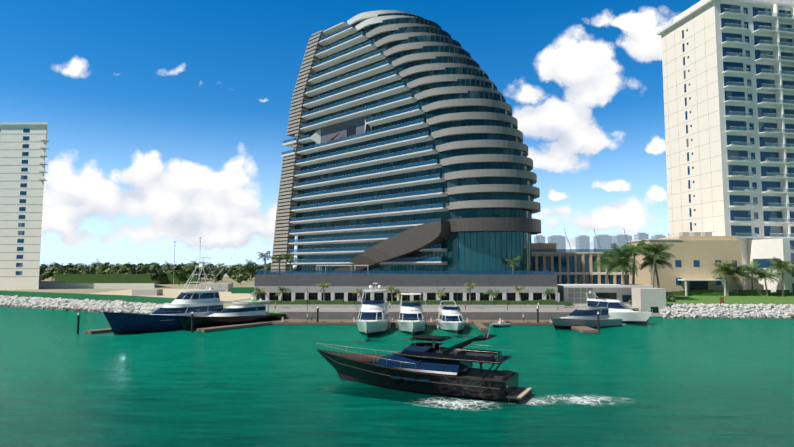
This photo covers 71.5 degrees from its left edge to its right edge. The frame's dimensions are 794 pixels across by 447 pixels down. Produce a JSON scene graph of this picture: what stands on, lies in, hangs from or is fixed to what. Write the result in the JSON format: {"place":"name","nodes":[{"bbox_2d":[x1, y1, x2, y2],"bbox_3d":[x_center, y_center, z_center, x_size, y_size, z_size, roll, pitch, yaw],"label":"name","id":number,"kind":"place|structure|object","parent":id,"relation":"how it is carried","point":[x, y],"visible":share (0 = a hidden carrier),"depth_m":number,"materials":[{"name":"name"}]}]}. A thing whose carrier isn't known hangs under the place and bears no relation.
{"place":"outdoors","nodes":[
{"label":"outdoors","id":0,"kind":"place"},
{"bbox_2d":[206,265,232,276],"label":"buildings","id":1,"kind":"structure","parent":0,"point":[226,275],"depth_m":591.06,"materials":[{"name":"beige concrete"}]},
{"bbox_2d":[0,274,670,319],"bbox_3d":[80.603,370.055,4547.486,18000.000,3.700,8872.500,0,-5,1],"label":"ground","id":2,"kind":"structure","parent":0,"point":[465,315],"depth_m":126.07,"materials":[{"name":"beige concrete"}]},
{"bbox_2d":[0,122,48,288],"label":"block","id":3,"kind":"structure","parent":2,"relation":"on","point":[23,149],"depth_m":256.18,"materials":[{"name":"white concrete"}]},
{"bbox_2d":[0,287,253,303],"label":"grass strip","id":4,"kind":"object","parent":2,"relation":"on","point":[137,299],"visible":0.54,"depth_m":169.31,"materials":[{"name":"green plant"}]},
{"bbox_2d":[39,274,253,300],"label":"shore walls","id":5,"kind":"structure","parent":2,"relation":"on","point":[139,284],"depth_m":262.47,"materials":[{"name":"concrete"}]},
{"bbox_2d":[96,237,201,285],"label":"light poles","id":6,"kind":"object","parent":2,"relation":"on","point":[200,238],"visible":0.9,"depth_m":301.14,"materials":[{"name":"metal"}]},
{"bbox_2d":[39,259,296,285],"bbox_3d":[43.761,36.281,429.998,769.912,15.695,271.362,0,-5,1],"label":"treeline","id":7,"kind":"object","parent":2,"relation":"on","point":[182,271],"visible":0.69,"depth_m":386.90,"materials":[{"name":"green plant"}]},
{"bbox_2d":[223,305,582,311],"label":"quay promenade","id":8,"kind":"structure","parent":2,"relation":"on","point":[434,308],"depth_m":136.05,"materials":[{"name":"concrete"}]},
{"bbox_2d":[251,282,554,304],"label":"palm trees","id":9,"kind":"object","parent":8,"relation":"on","point":[325,284],"visible":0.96,"depth_m":141.71,"materials":[{"name":"green plant"}]},
{"bbox_2d":[256,289,558,309],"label":"lamp posts","id":10,"kind":"object","parent":8,"relation":"on","point":[407,289],"visible":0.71,"depth_m":131.92,"materials":[{"name":"grey"}]},
{"bbox_2d":[249,300,571,304],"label":"hedge planter","id":11,"kind":"object","parent":8,"relation":"on","point":[428,302],"visible":0.83,"depth_m":139.84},
{"bbox_2d":[534,232,668,248],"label":"distant buildings","id":12,"kind":"structure","parent":2,"relation":"on","point":[604,241],"depth_m":1476.54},
{"bbox_2d":[557,284,665,316],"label":"gate house","id":13,"kind":"structure","parent":2,"relation":"on","point":[649,297],"depth_m":146.42,"materials":[{"name":"white paint"}]},
{"bbox_2d":[593,240,674,287],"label":"palm trees","id":14,"kind":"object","parent":2,"relation":"on","point":[623,258],"depth_m":153.35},
{"bbox_2d":[628,232,742,295],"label":"beige block","id":15,"kind":"structure","parent":2,"relation":"on","point":[697,255],"depth_m":167.48,"materials":[{"name":"paint"}]},
{"bbox_2d":[626,296,793,306],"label":"lawn","id":16,"kind":"structure","parent":2,"relation":"on","point":[743,300],"depth_m":151.06,"materials":[{"name":"green plant"}]},
{"bbox_2d":[628,289,793,302],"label":"shrubs","id":17,"kind":"object","parent":16,"relation":"on","point":[692,292],"visible":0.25,"depth_m":163.18,"materials":[{"name":"green plant"}]},
{"bbox_2d":[719,297,723,303],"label":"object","id":18,"kind":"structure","parent":16,"relation":"on","point":[721,299],"depth_m":142.73,"materials":[{"name":"brown"}]},
{"bbox_2d":[711,257,793,295],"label":"palm trees","id":19,"kind":"object","parent":16,"relation":"on","point":[759,273],"depth_m":162.53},
{"bbox_2d":[660,303,793,318],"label":"riprap","id":20,"kind":"object","parent":2,"relation":"on","point":[726,311],"visible":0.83,"depth_m":135.54,"materials":[{"name":"white stone"}]},
{"bbox_2d":[0,0,700,267],"label":"sky","id":21,"kind":"structure","parent":0,"point":[167,120],"materials":[{"name":"blue"}]},
{"bbox_2d":[0,306,793,446],"bbox_3d":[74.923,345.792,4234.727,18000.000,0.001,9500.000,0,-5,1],"label":"sea water","id":22,"kind":"structure","parent":0,"point":[708,382],"depth_m":56.73,"materials":[{"name":"teal liquid"}]},
{"bbox_2d":[0,295,165,313],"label":"riprap","id":23,"kind":"object","parent":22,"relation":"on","point":[86,305],"visible":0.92,"depth_m":159.71,"materials":[{"name":"white stone"}]},
{"bbox_2d":[130,329,183,334],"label":"water reflection","id":24,"kind":"object","parent":22,"relation":"on","point":[152,332],"visible":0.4,"depth_m":105.00,"materials":[{"name":"teal liquid"}]},
{"bbox_2d":[103,247,240,334],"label":"yacht","id":25,"kind":"object","parent":22,"relation":"on","point":[205,302],"visible":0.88,"depth_m":108.86,"materials":[{"name":"blue"}]},
{"bbox_2d":[76,309,271,333],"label":"marina dock","id":26,"kind":"object","parent":22,"relation":"on","point":[208,329],"visible":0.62,"depth_m":106.65,"materials":[{"name":"brown wood"}]},
{"bbox_2d":[177,297,285,330],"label":"motorboat","id":27,"kind":"object","parent":22,"relation":"on","point":[240,314],"visible":0.88,"depth_m":115.32,"materials":[{"name":"black"}]},
{"bbox_2d":[351,339,377,341],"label":"water reflection","id":28,"kind":"object","parent":22,"relation":"on","point":[366,340],"visible":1,"depth_m":93.58,"materials":[{"name":"teal liquid"}]},
{"bbox_2d":[356,283,389,337],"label":"white yacht","id":29,"kind":"object","parent":22,"relation":"on","point":[373,317],"visible":1,"depth_m":104.77,"materials":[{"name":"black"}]},
{"bbox_2d":[396,293,425,335],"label":"white yacht","id":30,"kind":"object","parent":22,"relation":"on","point":[411,320],"visible":1,"depth_m":105.38,"materials":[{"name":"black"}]},
{"bbox_2d":[316,324,531,401],"bbox_3d":[1.529,13.846,57.356,23.825,7.902,5.497,-2,-5,26],"label":"yacht","id":31,"kind":"object","parent":22,"relation":"on","point":[429,368],"visible":1,"depth_m":54.45,"materials":[{"name":"black"}]},
{"bbox_2d":[322,382,530,410],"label":"water reflection","id":32,"kind":"object","parent":22,"relation":"on","point":[384,393],"visible":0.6,"depth_m":53.15,"materials":[{"name":"teal"}]},
{"bbox_2d":[262,319,598,332],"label":"marina dock","id":33,"kind":"object","parent":22,"relation":"on","point":[479,325],"visible":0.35,"depth_m":118.55,"materials":[{"name":"brown wood"}]},
{"bbox_2d":[275,302,538,320],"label":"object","id":34,"kind":"structure","parent":33,"relation":"on","point":[389,308],"depth_m":122.27,"materials":[{"name":"multicoloured"}]},
{"bbox_2d":[267,307,551,322],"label":"dock pedestals","id":35,"kind":"object","parent":33,"relation":"on","point":[392,318],"visible":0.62,"depth_m":118.96,"materials":[{"name":"grey"}]},
{"bbox_2d":[436,301,465,333],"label":"white yacht","id":36,"kind":"object","parent":22,"relation":"on","point":[450,319],"visible":1,"depth_m":107.48,"materials":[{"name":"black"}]},
{"bbox_2d":[317,306,599,332],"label":"mooring posts","id":37,"kind":"object","parent":22,"relation":"on","point":[598,324],"visible":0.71,"depth_m":117.91,"materials":[{"name":"brown"}]},
{"bbox_2d":[413,397,504,410],"bbox_3d":[5.430,16.431,50.240,12.000,0.001,4.000,-2,-5,21],"label":"wake foam","id":38,"kind":"object","parent":22,"relation":"on","point":[454,403],"visible":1,"depth_m":50.36,"materials":[{"name":"white"}]},
{"bbox_2d":[491,319,510,327],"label":"small boat","id":39,"kind":"object","parent":22,"relation":"on","point":[502,324],"visible":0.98,"depth_m":114.17,"materials":[{"name":"white plastic"}]},
{"bbox_2d":[514,397,553,404],"bbox_3d":[12.447,16.500,51.110,7.000,0.001,3.000,-1,-5,18],"label":"wake foam","id":40,"kind":"object","parent":22,"relation":"on","point":[543,401],"visible":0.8,"depth_m":51.11,"materials":[{"name":"white"}]},
{"bbox_2d":[553,328,610,330],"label":"water reflection","id":41,"kind":"object","parent":22,"relation":"on","point":[575,330],"visible":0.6,"depth_m":110.03,"materials":[{"name":"teal liquid"}]},
{"bbox_2d":[539,394,633,405],"bbox_3d":[17.460,16.555,51.817,13.000,0.001,5.000,-1,-5,10],"label":"wake foam","id":42,"kind":"object","parent":22,"relation":"on","point":[581,401],"visible":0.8,"depth_m":51.88,"materials":[{"name":"white"}]},
{"bbox_2d":[623,323,655,326],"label":"water reflection","id":43,"kind":"object","parent":22,"relation":"on","point":[636,324],"visible":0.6,"depth_m":119.58,"materials":[{"name":"teal liquid"}]},
{"bbox_2d":[271,10,540,270],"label":"sail tower","id":44,"kind":"structure","parent":0,"point":[409,152],"depth_m":171.99,"materials":[{"name":"blue glass"}]},
{"bbox_2d":[252,265,559,304],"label":"podium building","id":45,"kind":"structure","parent":0,"point":[344,285],"depth_m":145.88,"materials":[{"name":"grey concrete"}]},
{"bbox_2d":[257,250,521,270],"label":"palm trees","id":46,"kind":"object","parent":45,"relation":"on","point":[291,258],"depth_m":149.52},
{"bbox_2d":[532,228,629,283],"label":"club house","id":47,"kind":"structure","parent":0,"point":[571,266],"depth_m":203.51,"materials":[{"name":"beige stone"}]},
{"bbox_2d":[656,0,793,291],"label":"white tower","id":48,"kind":"structure","parent":0,"point":[728,77],"depth_m":182.09,"materials":[{"name":"white paint"}]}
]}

